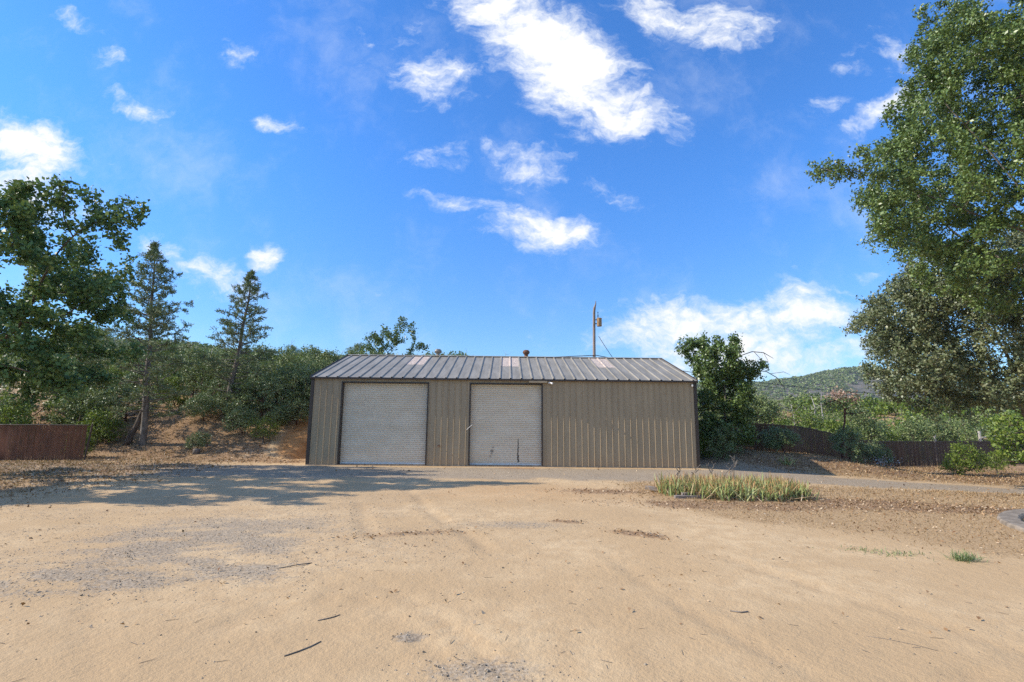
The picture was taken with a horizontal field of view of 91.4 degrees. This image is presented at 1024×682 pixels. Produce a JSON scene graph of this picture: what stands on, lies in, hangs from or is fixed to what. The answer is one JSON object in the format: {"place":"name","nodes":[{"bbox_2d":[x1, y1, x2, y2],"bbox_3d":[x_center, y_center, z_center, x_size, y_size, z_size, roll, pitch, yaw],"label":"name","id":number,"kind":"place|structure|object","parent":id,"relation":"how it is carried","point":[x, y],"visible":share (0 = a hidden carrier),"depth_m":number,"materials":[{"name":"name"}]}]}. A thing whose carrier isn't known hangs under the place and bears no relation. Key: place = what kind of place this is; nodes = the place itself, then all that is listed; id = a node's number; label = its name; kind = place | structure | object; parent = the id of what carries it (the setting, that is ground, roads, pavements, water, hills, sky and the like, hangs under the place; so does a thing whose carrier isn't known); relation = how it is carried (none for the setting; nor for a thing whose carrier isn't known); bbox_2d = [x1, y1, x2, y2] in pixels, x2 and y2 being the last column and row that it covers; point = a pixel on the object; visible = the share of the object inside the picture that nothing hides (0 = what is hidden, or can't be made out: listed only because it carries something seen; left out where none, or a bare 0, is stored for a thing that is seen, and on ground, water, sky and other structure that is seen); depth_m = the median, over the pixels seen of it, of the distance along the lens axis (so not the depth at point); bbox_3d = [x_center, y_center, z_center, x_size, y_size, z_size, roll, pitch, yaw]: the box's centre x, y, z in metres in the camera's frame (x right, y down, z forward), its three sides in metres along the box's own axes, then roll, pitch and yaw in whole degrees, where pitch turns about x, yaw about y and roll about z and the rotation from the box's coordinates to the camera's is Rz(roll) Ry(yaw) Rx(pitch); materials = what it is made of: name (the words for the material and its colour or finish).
{"place":"outdoors","nodes":[
{"label":"outdoors","id":0,"kind":"place"},
{"bbox_2d":[0,377,1023,681],"bbox_3d":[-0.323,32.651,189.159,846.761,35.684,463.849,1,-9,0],"label":"ground","id":1,"kind":"structure","parent":0,"point":[712,637],"depth_m":6.32,"materials":[{"name":"soil"}]},
{"bbox_2d":[0,392,39,426],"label":"shrub","id":2,"kind":"object","parent":1,"relation":"on","point":[2,399],"visible":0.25,"depth_m":24.73,"materials":[{"name":"green plant"}]},
{"bbox_2d":[0,400,40,451],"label":"shrub","id":3,"kind":"object","parent":1,"relation":"on","point":[14,413],"visible":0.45,"depth_m":23.57,"materials":[{"name":"green plant"}]},
{"bbox_2d":[0,361,61,416],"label":"shrub","id":4,"kind":"object","parent":1,"relation":"on","point":[10,390],"visible":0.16,"depth_m":26.27,"materials":[{"name":"green plant"}]},
{"bbox_2d":[0,424,92,460],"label":"slatted fence","id":5,"kind":"object","parent":1,"relation":"on","point":[75,436],"visible":0.92,"depth_m":21.18,"materials":[{"name":"brown wood"}]},
{"bbox_2d":[37,388,105,428],"bbox_3d":[-22.891,3.634,26.231,3.109,2.596,2.489,4,-9,-20],"label":"shrub","id":6,"kind":"object","parent":1,"relation":"on","point":[49,407],"visible":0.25,"depth_m":25.80,"materials":[{"name":"green plant"}]},
{"bbox_2d":[0,174,151,412],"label":"oak tree","id":7,"kind":"object","parent":1,"relation":"on","point":[94,291],"visible":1,"depth_m":16.06,"materials":[{"name":"green plant"}]},
{"bbox_2d":[61,432,95,455],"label":"shrub","id":8,"kind":"object","parent":1,"relation":"on","point":[92,441],"visible":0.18,"depth_m":22.54,"materials":[{"name":"green plant"}]},
{"bbox_2d":[43,388,117,429],"bbox_3d":[-21.973,3.723,25.449,3.442,2.914,2.248,0,-9,5],"label":"shrub","id":9,"kind":"object","parent":1,"relation":"on","point":[84,406],"visible":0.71,"depth_m":25.22,"materials":[{"name":"green plant"}]},
{"bbox_2d":[47,333,117,371],"bbox_3d":[-30.424,1.393,34.302,3.674,4.554,4.798,-5,-11,34],"label":"shrub","id":10,"kind":"object","parent":1,"relation":"on","point":[95,360],"visible":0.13,"depth_m":34.98,"materials":[{"name":"green plant"}]},
{"bbox_2d":[53,372,125,409],"bbox_3d":[-23.228,2.993,27.764,2.599,2.987,3.409,-4,-10,26],"label":"shrub","id":11,"kind":"object","parent":1,"relation":"on","point":[100,392],"visible":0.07,"depth_m":27.81,"materials":[{"name":"green plant"}]},
{"bbox_2d":[68,328,115,370],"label":"shrub","id":12,"kind":"object","parent":1,"relation":"on","point":[90,353],"visible":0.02,"depth_m":38.51,"materials":[{"name":"green plant"}]},
{"bbox_2d":[72,406,128,446],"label":"shrub","id":13,"kind":"object","parent":1,"relation":"on","point":[105,425],"visible":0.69,"depth_m":24.45,"materials":[{"name":"green plant"}]},
{"bbox_2d":[97,365,140,397],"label":"shrub","id":14,"kind":"object","parent":1,"relation":"on","point":[115,372],"visible":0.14,"depth_m":32.99,"materials":[{"name":"green plant"}]},
{"bbox_2d":[88,380,161,421],"bbox_3d":[-20.859,3.301,27.140,3.496,2.566,2.678,6,-10,-32],"label":"shrub","id":15,"kind":"object","parent":1,"relation":"on","point":[126,391],"visible":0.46,"depth_m":26.91,"materials":[{"name":"green plant"}]},
{"bbox_2d":[122,408,141,445],"bbox_3d":[-18.823,4.393,24.600,1.112,2.225,0.340,1,-9,0],"label":"dead stump","id":16,"kind":"object","parent":1,"relation":"on","point":[131,434],"visible":0.74,"depth_m":24.54,"materials":[{"name":"wood"}]},
{"bbox_2d":[109,342,164,375],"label":"shrub","id":17,"kind":"object","parent":1,"relation":"on","point":[134,360],"visible":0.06,"depth_m":37.13,"materials":[{"name":"green plant"}]},
{"bbox_2d":[81,240,200,445],"bbox_3d":[-18.372,0.017,25.272,4.918,10.645,4.443,1,-9,0],"label":"conifer tree","id":18,"kind":"object","parent":1,"relation":"on","point":[157,311],"visible":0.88,"depth_m":25.11,"materials":[{"name":"green plant"}]},
{"bbox_2d":[123,361,189,398],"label":"shrub","id":19,"kind":"object","parent":1,"relation":"on","point":[128,374],"visible":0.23,"depth_m":32.17,"materials":[{"name":"green plant"}]},
{"bbox_2d":[143,339,188,383],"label":"shrub","id":20,"kind":"object","parent":1,"relation":"on","point":[170,353],"visible":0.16,"depth_m":35.47,"materials":[{"name":"green plant"}]},
{"bbox_2d":[151,374,190,406],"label":"shrub","id":21,"kind":"object","parent":1,"relation":"on","point":[173,382],"visible":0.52,"depth_m":30.00,"materials":[{"name":"green plant"}]},
{"bbox_2d":[165,344,216,396],"bbox_3d":[-21.835,2.106,33.800,3.292,3.835,4.013,4,-10,-23],"label":"shrub","id":22,"kind":"object","parent":1,"relation":"on","point":[194,350],"visible":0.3,"depth_m":33.49,"materials":[{"name":"green plant"}]},
{"bbox_2d":[183,430,211,450],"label":"shrub","id":23,"kind":"object","parent":1,"relation":"on","point":[200,438],"visible":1,"depth_m":23.79,"materials":[{"name":"green plant"}]},
{"bbox_2d":[179,352,220,393],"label":"shrub","id":24,"kind":"object","parent":1,"relation":"on","point":[189,376],"visible":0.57,"depth_m":30.34,"materials":[{"name":"green plant"}]},
{"bbox_2d":[186,391,214,412],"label":"shrub","id":25,"kind":"object","parent":1,"relation":"on","point":[205,394],"visible":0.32,"depth_m":27.80,"materials":[{"name":"green plant"}]},
{"bbox_2d":[184,394,223,420],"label":"shrub","id":26,"kind":"object","parent":1,"relation":"on","point":[200,410],"visible":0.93,"depth_m":26.75,"materials":[{"name":"green plant"}]},
{"bbox_2d":[201,373,239,403],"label":"shrub","id":27,"kind":"object","parent":1,"relation":"on","point":[209,382],"visible":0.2,"depth_m":29.25,"materials":[{"name":"green plant"}]},
{"bbox_2d":[0,340,460,375],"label":"hillside scrub","id":28,"kind":"object","parent":1,"relation":"on","point":[17,358],"depth_m":49.45,"materials":[{"name":"green plant"}]},
{"bbox_2d":[210,398,256,418],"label":"shrub","id":29,"kind":"object","parent":1,"relation":"on","point":[224,402],"visible":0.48,"depth_m":27.10,"materials":[{"name":"green plant"}]},
{"bbox_2d":[210,346,256,379],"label":"shrub","id":30,"kind":"object","parent":1,"relation":"on","point":[229,353],"visible":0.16,"depth_m":32.40,"materials":[{"name":"green plant"}]},
{"bbox_2d":[216,375,252,409],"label":"shrub","id":31,"kind":"object","parent":1,"relation":"on","point":[233,386],"visible":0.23,"depth_m":28.12,"materials":[{"name":"green plant"}]},
{"bbox_2d":[192,269,277,418],"bbox_3d":[-15.445,0.118,28.198,4.336,8.716,4.114,1,-9,0],"label":"conifer tree","id":32,"kind":"object","parent":1,"relation":"on","point":[252,329],"visible":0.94,"depth_m":28.19,"materials":[{"name":"green plant"}]},
{"bbox_2d":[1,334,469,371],"bbox_3d":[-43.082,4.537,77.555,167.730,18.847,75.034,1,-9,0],"label":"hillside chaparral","id":33,"kind":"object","parent":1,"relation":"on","point":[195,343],"visible":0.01,"depth_m":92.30,"materials":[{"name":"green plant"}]},
{"bbox_2d":[219,406,261,433],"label":"shrub","id":34,"kind":"object","parent":1,"relation":"on","point":[243,420],"visible":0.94,"depth_m":25.61,"materials":[{"name":"green plant"}]},
{"bbox_2d":[225,360,268,393],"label":"shrub","id":35,"kind":"object","parent":1,"relation":"on","point":[243,374],"visible":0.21,"depth_m":30.25,"materials":[{"name":"green plant"}]},
{"bbox_2d":[225,369,292,420],"bbox_3d":[-13.664,3.060,27.317,3.487,3.024,2.729,2,-9,-7],"label":"shrub","id":36,"kind":"object","parent":1,"relation":"on","point":[246,398],"visible":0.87,"depth_m":27.07,"materials":[{"name":"green plant"}]},
{"bbox_2d":[237,373,281,406],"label":"shrub","id":37,"kind":"object","parent":1,"relation":"on","point":[257,389],"visible":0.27,"depth_m":28.90,"materials":[{"name":"green plant"}]},
{"bbox_2d":[238,359,280,374],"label":"shrub","id":38,"kind":"object","parent":1,"relation":"on","point":[263,362],"visible":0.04,"depth_m":33.77,"materials":[{"name":"green plant"}]},
{"bbox_2d":[245,416,282,442],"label":"shrub","id":39,"kind":"object","parent":1,"relation":"on","point":[273,427],"visible":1,"depth_m":25.06,"materials":[{"name":"green plant"}]},
{"bbox_2d":[239,342,294,371],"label":"shrub","id":40,"kind":"object","parent":1,"relation":"on","point":[284,351],"visible":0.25,"depth_m":38.34,"materials":[{"name":"green plant"}]},
{"bbox_2d":[257,358,295,397],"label":"shrub","id":41,"kind":"object","parent":1,"relation":"on","point":[271,365],"visible":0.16,"depth_m":30.75,"materials":[{"name":"green plant"}]},
{"bbox_2d":[263,403,291,426],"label":"shrub","id":42,"kind":"object","parent":1,"relation":"on","point":[275,413],"visible":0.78,"depth_m":26.36,"materials":[{"name":"green plant"}]},
{"bbox_2d":[263,361,310,406],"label":"shrub","id":43,"kind":"object","parent":1,"relation":"on","point":[287,372],"visible":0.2,"depth_m":29.27,"materials":[{"name":"green plant"}]},
{"bbox_2d":[286,344,300,355],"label":"shrub","id":44,"kind":"object","parent":1,"relation":"on","point":[295,348],"visible":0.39,"depth_m":95.08,"materials":[{"name":"green plant"}]},
{"bbox_2d":[274,363,313,406],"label":"shrub","id":45,"kind":"object","parent":1,"relation":"on","point":[300,373],"visible":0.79,"depth_m":28.26,"materials":[{"name":"green plant"}]},
{"bbox_2d":[279,397,309,424],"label":"shrub","id":46,"kind":"object","parent":1,"relation":"on","point":[293,411],"visible":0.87,"depth_m":26.63,"materials":[{"name":"green plant"}]},
{"bbox_2d":[277,352,321,391],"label":"shrub","id":47,"kind":"object","parent":1,"relation":"on","point":[291,358],"visible":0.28,"depth_m":30.58,"materials":[{"name":"green plant"}]},
{"bbox_2d":[284,641,320,656],"bbox_3d":[-1.797,2.658,4.322,0.031,0.011,0.354,-5,-11,34],"label":"stick","id":48,"kind":"object","parent":1,"relation":"on","point":[302,649],"visible":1,"depth_m":4.29,"materials":[{"name":"grey wood"}]},
{"bbox_2d":[295,344,320,361],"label":"shrub","id":49,"kind":"object","parent":1,"relation":"on","point":[314,351],"visible":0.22,"depth_m":41.67,"materials":[{"name":"green plant"}]},
{"bbox_2d":[301,371,314,403],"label":"shrub","id":50,"kind":"object","parent":1,"relation":"on","point":[308,394],"visible":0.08,"depth_m":28.46,"materials":[{"name":"green plant"}]},
{"bbox_2d":[308,357,332,370],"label":"shrub","id":51,"kind":"object","parent":1,"relation":"on","point":[321,363],"visible":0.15,"depth_m":36.47,"materials":[{"name":"green plant"}]},
{"bbox_2d":[304,347,344,366],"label":"shrub","id":52,"kind":"object","parent":1,"relation":"on","point":[325,355],"visible":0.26,"depth_m":39.65,"materials":[{"name":"green plant"}]},
{"bbox_2d":[345,343,363,353],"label":"shrub","id":53,"kind":"object","parent":1,"relation":"on","point":[358,347],"visible":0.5,"depth_m":92.06,"materials":[{"name":"green plant"}]},
{"bbox_2d":[339,347,385,358],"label":"shrub","id":54,"kind":"object","parent":1,"relation":"on","point":[372,353],"visible":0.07,"depth_m":40.07,"materials":[{"name":"green plant"}]},
{"bbox_2d":[360,316,428,354],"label":"oak tree","id":55,"kind":"object","parent":1,"relation":"on","point":[377,339],"visible":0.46,"depth_m":45.44,"materials":[{"name":"green plant"}]},
{"bbox_2d":[4,334,990,438],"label":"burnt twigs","id":56,"kind":"object","parent":1,"relation":"on","point":[501,355],"depth_m":72.37,"materials":[{"name":"brown wood"}]},
{"bbox_2d":[305,349,700,467],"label":"metal shed","id":57,"kind":"structure","parent":1,"relation":"on","point":[438,409],"depth_m":21.20,"materials":[{"name":"beige paint"}]},
{"bbox_2d":[337,381,428,464],"bbox_3d":[-5.399,3.465,21.149,3.690,3.453,0.355,1,-9,-1],"label":"roller door","id":58,"kind":"structure","parent":57,"relation":"in","point":[380,422],"depth_m":21.20,"materials":[{"name":"white paint"}]},
{"bbox_2d":[468,383,542,465],"bbox_3d":[-0.263,3.524,21.204,3.115,3.453,0.355,1,-9,-1],"label":"roller door","id":59,"kind":"structure","parent":57,"relation":"in","point":[506,419],"depth_m":21.26,"materials":[{"name":"white paint"}]},
{"bbox_2d":[0,492,1008,681],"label":"twig litter","id":60,"kind":"object","parent":1,"relation":"on","point":[504,590],"visible":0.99,"depth_m":4.91,"materials":[{"name":"grey plant"}]},
{"bbox_2d":[0,400,1023,631],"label":"leaf litter","id":61,"kind":"object","parent":1,"relation":"on","point":[249,460],"visible":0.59,"depth_m":16.47,"materials":[{"name":"brown plant"}]},
{"bbox_2d":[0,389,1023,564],"bbox_3d":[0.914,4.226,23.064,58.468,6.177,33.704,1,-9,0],"label":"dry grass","id":62,"kind":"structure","parent":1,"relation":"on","point":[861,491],"depth_m":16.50,"materials":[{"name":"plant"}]},
{"bbox_2d":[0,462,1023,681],"bbox_3d":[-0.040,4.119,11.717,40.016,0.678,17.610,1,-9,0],"label":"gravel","id":63,"kind":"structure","parent":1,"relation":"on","point":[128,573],"depth_m":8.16,"materials":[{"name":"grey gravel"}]},
{"bbox_2d":[593,301,601,356],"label":"utility pole","id":64,"kind":"object","parent":1,"relation":"on","point":[599,322],"visible":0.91,"depth_m":40.52,"materials":[{"name":"grey metal"}]},
{"bbox_2d":[596,355,916,394],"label":"power line","id":65,"kind":"object","parent":64,"relation":"attached to","point":[779,384],"visible":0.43,"depth_m":51.72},
{"bbox_2d":[674,495,707,498],"bbox_3d":[4.581,4.000,12.797,0.850,0.095,0.120,1,-9,-2],"label":"timber","id":66,"kind":"object","parent":1,"relation":"on","point":[686,496],"visible":0.52,"depth_m":12.74,"materials":[{"name":"grey wood"}]},
{"bbox_2d":[699,432,714,457],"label":"shrub","id":67,"kind":"object","parent":1,"relation":"on","point":[702,450],"visible":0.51,"depth_m":24.63,"materials":[{"name":"green plant"}]},
{"bbox_2d":[698,390,736,429],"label":"shrub","id":68,"kind":"object","parent":1,"relation":"on","point":[716,410],"visible":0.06,"depth_m":32.65,"materials":[{"name":"green plant"}]},
{"bbox_2d":[708,425,744,461],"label":"shrub","id":69,"kind":"object","parent":1,"relation":"on","point":[724,449],"visible":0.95,"depth_m":23.75,"materials":[{"name":"green plant"}]},
{"bbox_2d":[674,330,789,446],"bbox_3d":[11.294,2.596,25.670,5.323,6.424,3.534,-4,-10,29],"label":"oak tree","id":70,"kind":"object","parent":1,"relation":"on","point":[729,374],"visible":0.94,"depth_m":25.27,"materials":[{"name":"green plant"}]},
{"bbox_2d":[644,455,819,502],"bbox_3d":[5.814,3.673,13.518,4.791,0.992,3.558,1,-9,0],"label":"iris bed","id":71,"kind":"object","parent":1,"relation":"on","point":[730,487],"visible":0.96,"depth_m":12.93,"materials":[{"name":"green plant"}]},
{"bbox_2d":[730,391,783,438],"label":"shrub","id":72,"kind":"object","parent":1,"relation":"on","point":[763,413],"visible":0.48,"depth_m":31.95,"materials":[{"name":"green plant"}]},
{"bbox_2d":[758,426,801,452],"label":"shrub","id":73,"kind":"object","parent":1,"relation":"on","point":[772,441],"visible":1,"depth_m":26.09,"materials":[{"name":"green plant"}]},
{"bbox_2d":[775,453,797,465],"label":"iris tuft","id":74,"kind":"object","parent":1,"relation":"on","point":[786,461],"visible":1,"depth_m":23.29,"materials":[{"name":"green plant"}]},
{"bbox_2d":[767,405,825,449],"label":"shrub","id":75,"kind":"object","parent":1,"relation":"on","point":[810,422],"visible":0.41,"depth_m":33.09,"materials":[{"name":"green plant"}]},
{"bbox_2d":[799,410,840,430],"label":"shrub","id":76,"kind":"object","parent":1,"relation":"on","point":[824,417],"visible":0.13,"depth_m":46.18,"materials":[{"name":"green plant"}]},
{"bbox_2d":[818,416,863,456],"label":"shrub","id":77,"kind":"object","parent":1,"relation":"on","point":[834,425],"visible":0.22,"depth_m":33.46,"materials":[{"name":"green plant"}]},
{"bbox_2d":[815,385,874,458],"bbox_3d":[17.298,4.261,26.116,2.896,3.947,1.546,1,-9,0],"label":"manzanita","id":78,"kind":"object","parent":1,"relation":"on","point":[844,404],"visible":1,"depth_m":26.14,"materials":[{"name":"green plant"}]},
{"bbox_2d":[828,424,874,462],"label":"shrub","id":79,"kind":"object","parent":1,"relation":"on","point":[852,443],"visible":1,"depth_m":25.17,"materials":[{"name":"green plant"}]},
{"bbox_2d":[698,390,1023,464],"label":"valley brush","id":80,"kind":"object","parent":1,"relation":"on","point":[880,405],"visible":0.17,"depth_m":70.13,"materials":[{"name":"green plant"}]},
{"bbox_2d":[701,422,1023,466],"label":"slatted fence","id":81,"kind":"object","parent":1,"relation":"on","point":[896,446],"visible":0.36,"depth_m":30.14,"materials":[{"name":"brown wood"}]},
{"bbox_2d":[833,406,895,444],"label":"shrub","id":82,"kind":"object","parent":1,"relation":"on","point":[872,436],"visible":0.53,"depth_m":34.49,"materials":[{"name":"green plant"}]},
{"bbox_2d":[859,440,894,463],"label":"shrub","id":83,"kind":"object","parent":1,"relation":"on","point":[878,451],"visible":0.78,"depth_m":26.08,"materials":[{"name":"green plant"}]},
{"bbox_2d":[860,420,900,438],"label":"shrub","id":84,"kind":"object","parent":1,"relation":"on","point":[884,423],"visible":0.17,"depth_m":48.34,"materials":[{"name":"green plant"}]},
{"bbox_2d":[865,454,901,465],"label":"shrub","id":85,"kind":"object","parent":1,"relation":"on","point":[880,461],"visible":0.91,"depth_m":25.73,"materials":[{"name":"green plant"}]},
{"bbox_2d":[875,428,908,459],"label":"shrub","id":86,"kind":"object","parent":1,"relation":"on","point":[892,436],"visible":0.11,"depth_m":36.10,"materials":[{"name":"green plant"}]},
{"bbox_2d":[864,546,930,558],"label":"weed","id":87,"kind":"object","parent":1,"relation":"on","point":[904,553],"visible":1,"depth_m":7.61,"materials":[{"name":"green plant"}]},
{"bbox_2d":[804,0,1023,321],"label":"oak tree","id":88,"kind":"object","parent":1,"relation":"on","point":[945,81],"visible":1,"depth_m":14.72,"materials":[{"name":"green plant"}]},
{"bbox_2d":[891,415,936,457],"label":"shrub","id":89,"kind":"object","parent":1,"relation":"on","point":[906,427],"visible":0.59,"depth_m":36.32,"materials":[{"name":"green plant"}]},
{"bbox_2d":[839,226,1023,426],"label":"oak tree","id":90,"kind":"object","parent":1,"relation":"on","point":[926,321],"visible":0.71,"depth_m":19.14,"materials":[{"name":"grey plant"}]},
{"bbox_2d":[914,417,982,453],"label":"shrub","id":91,"kind":"object","parent":1,"relation":"on","point":[942,434],"visible":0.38,"depth_m":36.91,"materials":[{"name":"green plant"}]},
{"bbox_2d":[926,414,991,455],"bbox_3d":[34.758,7.783,38.428,4.627,4.671,3.537,-6,-11,36],"label":"shrub","id":92,"kind":"object","parent":1,"relation":"on","point":[973,426],"visible":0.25,"depth_m":38.33,"materials":[{"name":"green plant"}]},
{"bbox_2d":[938,550,987,563],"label":"weed","id":93,"kind":"object","parent":1,"relation":"on","point":[961,557],"visible":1,"depth_m":7.25,"materials":[{"name":"green plant"}]},
{"bbox_2d":[938,440,994,475],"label":"shrub","id":94,"kind":"object","parent":1,"relation":"on","point":[955,456],"visible":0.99,"depth_m":25.32,"materials":[{"name":"green plant"}]},
{"bbox_2d":[977,450,1009,473],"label":"shrub","id":95,"kind":"object","parent":1,"relation":"on","point":[994,461],"visible":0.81,"depth_m":26.16,"materials":[{"name":"green plant"}]},
{"bbox_2d":[984,410,1023,471],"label":"shrub","id":96,"kind":"object","parent":1,"relation":"on","point":[1001,434],"visible":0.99,"depth_m":26.41,"materials":[{"name":"green plant"}]},
{"bbox_2d":[997,508,1023,531],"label":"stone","id":97,"kind":"object","parent":1,"relation":"on","point":[1013,518],"visible":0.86,"depth_m":10.11,"materials":[{"name":"grey stone"}]},
{"bbox_2d":[0,0,1023,382],"label":"sky","id":98,"kind":"structure","parent":0,"point":[482,175],"materials":[{"name":"blue"}]},
{"bbox_2d":[699,372,1013,399],"bbox_3d":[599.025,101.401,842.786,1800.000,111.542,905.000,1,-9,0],"label":"hills","id":99,"kind":"structure","parent":0,"point":[860,386],"depth_m":643.46,"materials":[{"name":"green plant"}]},
{"bbox_2d":[697,366,995,408],"bbox_3d":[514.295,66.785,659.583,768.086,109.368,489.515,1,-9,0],"label":"ridge woods","id":100,"kind":"object","parent":99,"relation":"on","point":[817,377],"visible":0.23,"depth_m":698.75,"materials":[{"name":"green plant"}]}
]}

